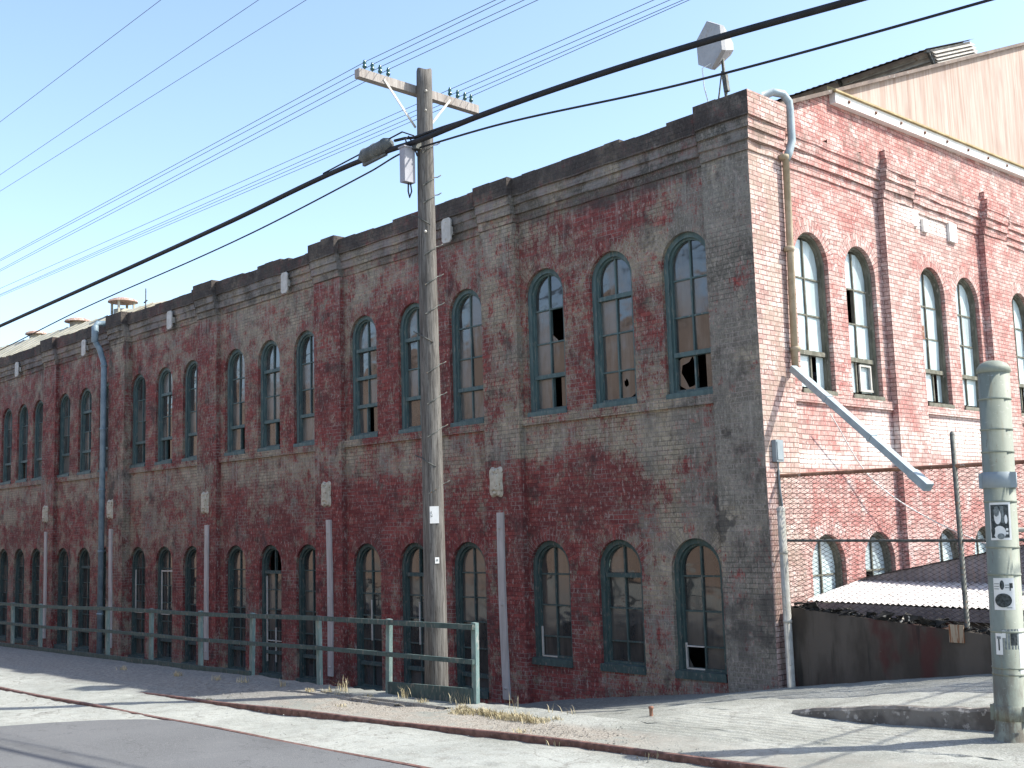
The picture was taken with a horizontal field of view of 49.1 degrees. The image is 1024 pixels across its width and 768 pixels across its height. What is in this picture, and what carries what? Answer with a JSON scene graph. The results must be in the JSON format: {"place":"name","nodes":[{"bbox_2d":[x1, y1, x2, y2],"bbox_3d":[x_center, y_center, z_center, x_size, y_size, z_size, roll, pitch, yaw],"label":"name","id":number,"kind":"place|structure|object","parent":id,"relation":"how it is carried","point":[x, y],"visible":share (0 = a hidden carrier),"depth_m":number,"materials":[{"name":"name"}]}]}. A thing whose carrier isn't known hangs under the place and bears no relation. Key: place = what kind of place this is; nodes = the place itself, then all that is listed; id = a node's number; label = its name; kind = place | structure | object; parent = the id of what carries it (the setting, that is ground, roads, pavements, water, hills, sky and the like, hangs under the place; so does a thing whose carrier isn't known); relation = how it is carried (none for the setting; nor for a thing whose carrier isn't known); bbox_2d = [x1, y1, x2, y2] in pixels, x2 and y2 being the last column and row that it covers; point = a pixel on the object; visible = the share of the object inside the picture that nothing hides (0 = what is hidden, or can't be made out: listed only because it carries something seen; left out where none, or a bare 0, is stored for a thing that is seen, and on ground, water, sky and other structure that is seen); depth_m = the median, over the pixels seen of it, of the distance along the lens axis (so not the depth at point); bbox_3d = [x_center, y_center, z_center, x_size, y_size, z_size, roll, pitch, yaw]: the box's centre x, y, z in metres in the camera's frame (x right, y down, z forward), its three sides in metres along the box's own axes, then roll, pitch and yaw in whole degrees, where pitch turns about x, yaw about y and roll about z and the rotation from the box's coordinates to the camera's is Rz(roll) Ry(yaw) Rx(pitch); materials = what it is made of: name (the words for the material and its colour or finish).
{"place":"outdoors","nodes":[
{"label":"outdoors","id":0,"kind":"place"},
{"bbox_2d":[0,0,160,121],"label":"overhead wire","id":1,"kind":"object","parent":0,"point":[82,59],"visible":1,"depth_m":21.31,"materials":[{"name":"grey metal"}]},
{"bbox_2d":[0,0,257,174],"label":"overhead wire","id":2,"kind":"object","parent":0,"point":[136,82],"visible":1,"depth_m":22.45,"materials":[{"name":"grey metal"}]},
{"bbox_2d":[1,0,305,190],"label":"overhead wire","id":3,"kind":"object","parent":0,"point":[162,89],"visible":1,"depth_m":22.85,"materials":[{"name":"grey metal"}]},
{"bbox_2d":[0,719,415,767],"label":"road","id":4,"kind":"structure","parent":0,"point":[136,743],"depth_m":12.08,"materials":[{"name":"grey asphalt"}]},
{"bbox_2d":[0,646,1023,767],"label":"ground","id":5,"kind":"structure","parent":0,"point":[750,725],"depth_m":13.05,"materials":[{"name":"concrete"}]},
{"bbox_2d":[0,687,430,767],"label":"railway rail","id":6,"kind":"object","parent":5,"relation":"on","point":[69,701],"visible":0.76,"depth_m":13.93,"materials":[{"name":"metal"}]},
{"bbox_2d":[0,602,479,703],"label":"guard railing","id":7,"kind":"object","parent":5,"relation":"on","point":[430,692],"visible":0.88,"depth_m":18.28,"materials":[{"name":"green paint"}]},
{"bbox_2d":[290,690,448,709],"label":"kerb","id":8,"kind":"structure","parent":5,"relation":"on","point":[374,700],"depth_m":15.15,"materials":[{"name":"concrete"}]},
{"bbox_2d":[116,666,658,758],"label":"dry grass","id":9,"kind":"structure","parent":5,"relation":"on","point":[493,713],"depth_m":13.72,"materials":[{"name":"plant"}]},
{"bbox_2d":[16,677,772,767],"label":"gravel","id":10,"kind":"structure","parent":5,"relation":"on","point":[614,743],"depth_m":13.23,"materials":[{"name":"gravel"}]},
{"bbox_2d":[355,60,478,685],"bbox_3d":[-1.166,-0.072,16.358,2.320,9.380,0.422,5,-10,-43],"label":"utility pole","id":11,"kind":"object","parent":5,"relation":"on","point":[434,562],"visible":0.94,"depth_m":16.24,"materials":[{"name":"brown wood"}]},
{"bbox_2d":[0,149,416,349],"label":"service cable","id":12,"kind":"object","parent":11,"relation":"attached to","point":[217,248],"visible":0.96,"depth_m":20.47,"materials":[{"name":"black rubber"}]},
{"bbox_2d":[1,0,494,258],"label":"overhead wire","id":13,"kind":"object","parent":11,"relation":"attached to","point":[271,112],"visible":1,"depth_m":17.92,"materials":[{"name":"grey metal"}]},
{"bbox_2d":[1,0,504,260],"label":"overhead wire","id":14,"kind":"object","parent":11,"relation":"attached to","point":[275,115],"visible":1,"depth_m":18.15,"materials":[{"name":"grey metal"}]},
{"bbox_2d":[0,0,523,269],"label":"overhead wire","id":15,"kind":"object","parent":11,"relation":"attached to","point":[283,118],"visible":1,"depth_m":18.25,"materials":[{"name":"grey metal"}]},
{"bbox_2d":[1,0,537,270],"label":"overhead wire","id":16,"kind":"object","parent":11,"relation":"attached to","point":[292,119],"visible":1,"depth_m":18.34,"materials":[{"name":"grey metal"}]},
{"bbox_2d":[2,0,653,287],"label":"overhead wire","id":17,"kind":"object","parent":11,"relation":"attached to","point":[363,127],"visible":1,"depth_m":18.94,"materials":[{"name":"grey metal"}]},
{"bbox_2d":[1,0,668,293],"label":"overhead wire","id":18,"kind":"object","parent":11,"relation":"attached to","point":[372,129],"visible":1,"depth_m":19.14,"materials":[{"name":"grey metal"}]},
{"bbox_2d":[1,0,682,294],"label":"overhead wire","id":19,"kind":"object","parent":11,"relation":"attached to","point":[380,130],"visible":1,"depth_m":19.23,"materials":[{"name":"grey metal"}]},
{"bbox_2d":[2,0,688,295],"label":"overhead wire","id":20,"kind":"object","parent":11,"relation":"attached to","point":[385,132],"visible":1,"depth_m":19.30,"materials":[{"name":"grey metal"}]},
{"bbox_2d":[0,0,866,327],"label":"overhead cable","id":21,"kind":"object","parent":11,"relation":"attached to","point":[376,150],"visible":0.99,"depth_m":15.88,"materials":[{"name":"black rubber"}]},
{"bbox_2d":[420,0,993,147],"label":"service cable","id":22,"kind":"object","parent":11,"relation":"attached to","point":[791,55],"visible":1,"depth_m":12.44,"materials":[{"name":"black rubber"}]},
{"bbox_2d":[141,692,785,767],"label":"railway rail","id":23,"kind":"object","parent":5,"relation":"on","point":[662,755],"visible":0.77,"depth_m":11.98,"materials":[{"name":"metal"}]},
{"bbox_2d":[0,39,1023,703],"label":"brick warehouse","id":24,"kind":"structure","parent":5,"relation":"on","point":[668,349],"depth_m":21.20,"materials":[{"name":"red brick"}]},
{"bbox_2d":[0,549,7,640],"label":"window","id":25,"kind":"structure","parent":24,"relation":"in","point":[4,557],"depth_m":39.42,"materials":[{"name":"grey glass"}]},
{"bbox_2d":[0,409,11,484],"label":"window","id":26,"kind":"structure","parent":24,"relation":"in","point":[7,453],"depth_m":40.02,"materials":[{"name":"grey glass"}]},
{"bbox_2d":[14,549,23,643],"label":"window","id":27,"kind":"structure","parent":24,"relation":"in","point":[19,573],"depth_m":38.34,"materials":[{"name":"grey glass"}]},
{"bbox_2d":[15,404,27,482],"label":"window","id":28,"kind":"structure","parent":24,"relation":"in","point":[23,426],"depth_m":38.97,"materials":[{"name":"grey glass"}]},
{"bbox_2d":[27,549,39,645],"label":"window","id":29,"kind":"structure","parent":24,"relation":"in","point":[33,640],"depth_m":37.30,"materials":[{"name":"grey glass"}]},
{"bbox_2d":[31,400,42,480],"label":"window","id":30,"kind":"structure","parent":24,"relation":"in","point":[39,409],"depth_m":37.96,"materials":[{"name":"teal paint"}]},
{"bbox_2d":[53,548,68,649],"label":"window","id":31,"kind":"structure","parent":24,"relation":"in","point":[63,563],"depth_m":35.68,"materials":[{"name":"grey glass"}]},
{"bbox_2d":[57,394,69,477],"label":"window","id":32,"kind":"structure","parent":24,"relation":"in","point":[64,447],"depth_m":36.40,"materials":[{"name":"teal paint"}]},
{"bbox_2d":[74,548,89,651],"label":"window","id":33,"kind":"structure","parent":24,"relation":"in","point":[84,561],"depth_m":34.52,"materials":[{"name":"grey glass"}]},
{"bbox_2d":[77,388,91,474],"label":"window","id":34,"kind":"structure","parent":24,"relation":"in","point":[86,402],"depth_m":35.22,"materials":[{"name":"teal paint"}]},
{"bbox_2d":[97,383,108,472],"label":"window","id":35,"kind":"structure","parent":24,"relation":"in","point":[107,400],"depth_m":34.18,"materials":[{"name":"teal paint"}]},
{"bbox_2d":[103,548,105,653],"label":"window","id":36,"kind":"structure","parent":24,"relation":"in","point":[104,595],"depth_m":33.50,"materials":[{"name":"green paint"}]},
{"bbox_2d":[128,547,144,658],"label":"window","id":37,"kind":"structure","parent":24,"relation":"in","point":[138,562],"depth_m":31.86,"materials":[{"name":"grey glass"}]},
{"bbox_2d":[129,374,145,467],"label":"window","id":38,"kind":"structure","parent":24,"relation":"in","point":[139,390],"depth_m":32.57,"materials":[{"name":"teal paint"}]},
{"bbox_2d":[154,367,171,464],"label":"window","id":39,"kind":"structure","parent":24,"relation":"in","point":[165,380],"depth_m":31.42,"materials":[{"name":"teal paint"}]},
{"bbox_2d":[154,547,171,661],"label":"window","id":40,"kind":"structure","parent":24,"relation":"in","point":[164,623],"depth_m":30.71,"materials":[{"name":"grey glass"}]},
{"bbox_2d":[181,546,196,664],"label":"window","id":41,"kind":"structure","parent":24,"relation":"in","point":[191,558],"depth_m":29.65,"materials":[{"name":"grey glass"}]},
{"bbox_2d":[181,360,197,461],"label":"window","id":42,"kind":"structure","parent":24,"relation":"in","point":[191,374],"depth_m":30.32,"materials":[{"name":"teal paint"}]},
{"bbox_2d":[224,349,244,455],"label":"window","id":43,"kind":"structure","parent":24,"relation":"in","point":[236,364],"depth_m":28.64,"materials":[{"name":"teal paint"}]},
{"bbox_2d":[228,545,245,669],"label":"window","id":44,"kind":"structure","parent":24,"relation":"in","point":[236,561],"depth_m":27.97,"materials":[{"name":"grey glass"}]},
{"bbox_2d":[257,340,279,451],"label":"window","id":45,"kind":"structure","parent":24,"relation":"in","point":[270,357],"depth_m":27.47,"materials":[{"name":"teal paint"}]},
{"bbox_2d":[258,545,281,679],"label":"window","id":46,"kind":"structure","parent":24,"relation":"in","point":[271,579],"depth_m":26.78,"materials":[{"name":"grey glass"}]},
{"bbox_2d":[293,331,314,446],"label":"window","id":47,"kind":"structure","parent":24,"relation":"in","point":[305,347],"depth_m":26.36,"materials":[{"name":"teal paint"}]},
{"bbox_2d":[296,544,316,683],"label":"window","id":48,"kind":"structure","parent":24,"relation":"in","point":[307,560],"depth_m":25.69,"materials":[{"name":"grey glass"}]},
{"bbox_2d":[350,316,377,439],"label":"window","id":49,"kind":"structure","parent":24,"relation":"in","point":[364,347],"depth_m":24.69,"materials":[{"name":"teal paint"}]},
{"bbox_2d":[354,543,382,690],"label":"window","id":50,"kind":"structure","parent":24,"relation":"in","point":[368,566],"depth_m":24.02,"materials":[{"name":"grey glass"}]},
{"bbox_2d":[398,303,420,433],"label":"window","id":51,"kind":"structure","parent":24,"relation":"in","point":[410,341],"depth_m":23.50,"materials":[{"name":"grey glass"}]},
{"bbox_2d":[402,543,424,683],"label":"window","id":52,"kind":"structure","parent":24,"relation":"in","point":[412,563],"depth_m":22.93,"materials":[{"name":"grey glass"}]},
{"bbox_2d":[450,289,483,426],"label":"window","id":53,"kind":"structure","parent":24,"relation":"in","point":[468,396],"depth_m":22.24,"materials":[{"name":"grey glass"}]},
{"bbox_2d":[455,542,488,698],"bbox_3d":[-0.708,4.499,21.556,0.330,2.915,0.988,5,-10,-43],"label":"window","id":54,"kind":"structure","parent":24,"relation":"in","point":[470,567],"depth_m":21.69,"materials":[{"name":"grey glass"}]},
{"bbox_2d":[527,269,566,416],"bbox_3d":[0.704,-0.766,20.561,0.330,2.725,0.988,5,-10,-43],"label":"window","id":55,"kind":"structure","parent":24,"relation":"in","point":[545,293],"depth_m":20.68,"materials":[{"name":"grey glass"}]},
{"bbox_2d":[532,541,572,667],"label":"window","id":56,"kind":"structure","parent":24,"relation":"in","point":[551,569],"depth_m":20.11,"materials":[{"name":"grey glass"}]},
{"bbox_2d":[592,251,636,408],"bbox_3d":[1.820,-0.946,19.400,0.330,2.725,0.988,5,-10,-43],"label":"window","id":57,"kind":"structure","parent":24,"relation":"in","point":[612,296],"depth_m":19.48,"materials":[{"name":"grey glass"}]},
{"bbox_2d":[600,540,646,674],"bbox_3d":[1.919,3.717,18.857,0.330,2.196,0.988,5,-10,-43],"label":"window","id":58,"kind":"structure","parent":24,"relation":"in","point":[620,566],"depth_m":18.92,"materials":[{"name":"grey glass"}]},
{"bbox_2d":[664,232,712,399],"bbox_3d":[2.936,-1.126,18.240,0.330,2.725,0.988,5,-10,-43],"label":"window","id":59,"kind":"structure","parent":24,"relation":"in","point":[685,272],"depth_m":18.35,"materials":[{"name":"grey glass"}]},
{"bbox_2d":[674,538,727,682],"bbox_3d":[3.021,3.540,17.711,0.330,2.196,0.988,5,-10,-43],"label":"window","id":60,"kind":"structure","parent":24,"relation":"in","point":[697,565],"depth_m":17.77,"materials":[{"name":"grey glass"}]},
{"bbox_2d":[697,21,733,101],"bbox_3d":[3.357,-5.184,18.654,0.598,1.726,0.607,-6,-8,29],"label":"roof antenna","id":61,"kind":"object","parent":24,"relation":"on","point":[714,56],"visible":0.69,"depth_m":18.55,"materials":[{"name":"metal"}]},
{"bbox_2d":[794,233,837,395],"bbox_3d":[4.880,-1.151,18.514,1.048,2.722,0.330,5,-10,-43],"label":"window","id":62,"kind":"structure","parent":24,"relation":"in","point":[808,261],"depth_m":18.69,"materials":[{"name":"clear glass"}]},
{"bbox_2d":[812,535,850,603],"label":"window","id":63,"kind":"structure","parent":24,"relation":"in","point":[836,560],"depth_m":18.13,"materials":[{"name":"grey glass"}]},
{"bbox_2d":[845,247,885,400],"bbox_3d":[6.024,-1.049,19.599,1.048,2.722,0.330,5,-10,-43],"label":"window","id":64,"kind":"structure","parent":24,"relation":"in","point":[857,272],"depth_m":19.77,"materials":[{"name":"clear glass"}]},
{"bbox_2d":[865,532,891,575],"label":"window","id":65,"kind":"structure","parent":24,"relation":"in","point":[874,544],"depth_m":19.28,"materials":[{"name":"grey glass"}]},
{"bbox_2d":[830,414,985,543],"bbox_3d":[7.731,1.552,17.041,2.731,2.517,4.834,5,-10,-43],"label":"hanging rope","id":66,"kind":"object","parent":24,"relation":"hanging from","point":[884,489],"visible":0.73,"depth_m":18.72,"materials":[{"name":"white fabric"}]},
{"bbox_2d":[919,268,954,408],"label":"window","id":67,"kind":"structure","parent":24,"relation":"in","point":[930,298],"depth_m":21.64,"materials":[{"name":"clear glass"}]},
{"bbox_2d":[938,528,958,560],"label":"window","id":68,"kind":"structure","parent":24,"relation":"in","point":[944,532],"depth_m":21.09,"materials":[{"name":"grey glass"}]},
{"bbox_2d":[956,278,979,410],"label":"window","id":69,"kind":"structure","parent":24,"relation":"in","point":[965,304],"depth_m":22.69,"materials":[{"name":"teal glass"}]},
{"bbox_2d":[975,526,985,553],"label":"window","id":70,"kind":"structure","parent":24,"relation":"in","point":[977,548],"depth_m":22.09,"materials":[{"name":"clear glass"}]},
{"bbox_2d":[1012,294,1023,415],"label":"window","id":71,"kind":"structure","parent":24,"relation":"in","point":[1017,304],"depth_m":24.50,"materials":[{"name":"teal glass"}]},
{"bbox_2d":[648,706,653,715],"bbox_3d":[1.637,3.872,13.188,0.057,0.165,0.060,5,-10,-43],"label":"pipe stub","id":72,"kind":"object","parent":5,"relation":"on","point":[650,708],"visible":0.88,"depth_m":13.17,"materials":[{"name":"brown metal"}]},
{"bbox_2d":[776,506,795,687],"bbox_3d":[4.028,3.249,16.449,0.131,2.905,0.134,5,-10,-43],"label":"pipe post","id":73,"kind":"object","parent":5,"relation":"on","point":[786,602],"visible":0.97,"depth_m":16.42,"materials":[{"name":"grey metal"}]},
{"bbox_2d":[791,606,991,685],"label":"concrete wall","id":74,"kind":"structure","parent":5,"relation":"on","point":[831,648],"depth_m":15.51,"materials":[{"name":"grey concrete"}]},
{"bbox_2d":[791,602,989,634],"bbox_3d":[6.017,3.169,14.700,0.345,0.508,5.339,5,-10,-43],"label":"rubble","id":75,"kind":"object","parent":74,"relation":"on","point":[887,616],"visible":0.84,"depth_m":15.42,"materials":[{"name":"black stone"}]},
{"bbox_2d":[777,431,1023,630],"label":"chain link fence","id":76,"kind":"object","parent":74,"relation":"on","point":[955,467],"visible":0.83,"depth_m":15.44,"materials":[{"name":"metal"}]},
{"bbox_2d":[791,705,994,730],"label":"kerb","id":77,"kind":"structure","parent":5,"relation":"on","point":[963,718],"depth_m":11.77,"materials":[{"name":"concrete"}]},
{"bbox_2d":[807,544,1023,630],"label":"corrugated roof","id":78,"kind":"structure","parent":5,"relation":"on","point":[926,578],"depth_m":16.83,"materials":[{"name":"metal"}]},
{"bbox_2d":[976,360,1023,742],"bbox_3d":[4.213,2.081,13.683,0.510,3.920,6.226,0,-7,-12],"label":"steel pole","id":79,"kind":"object","parent":5,"relation":"on","point":[997,476],"visible":0.99,"depth_m":10.78,"materials":[{"name":"grey metal"}]},
{"bbox_2d":[1018,528,1023,621],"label":"chain link gate","id":80,"kind":"structure","parent":5,"relation":"on","point":[1021,530],"depth_m":13.58,"materials":[{"name":"metal"}]},
{"bbox_2d":[0,0,1023,346],"label":"sky","id":81,"kind":"structure","parent":0,"point":[315,42],"materials":[{"name":"blue"}]}
]}

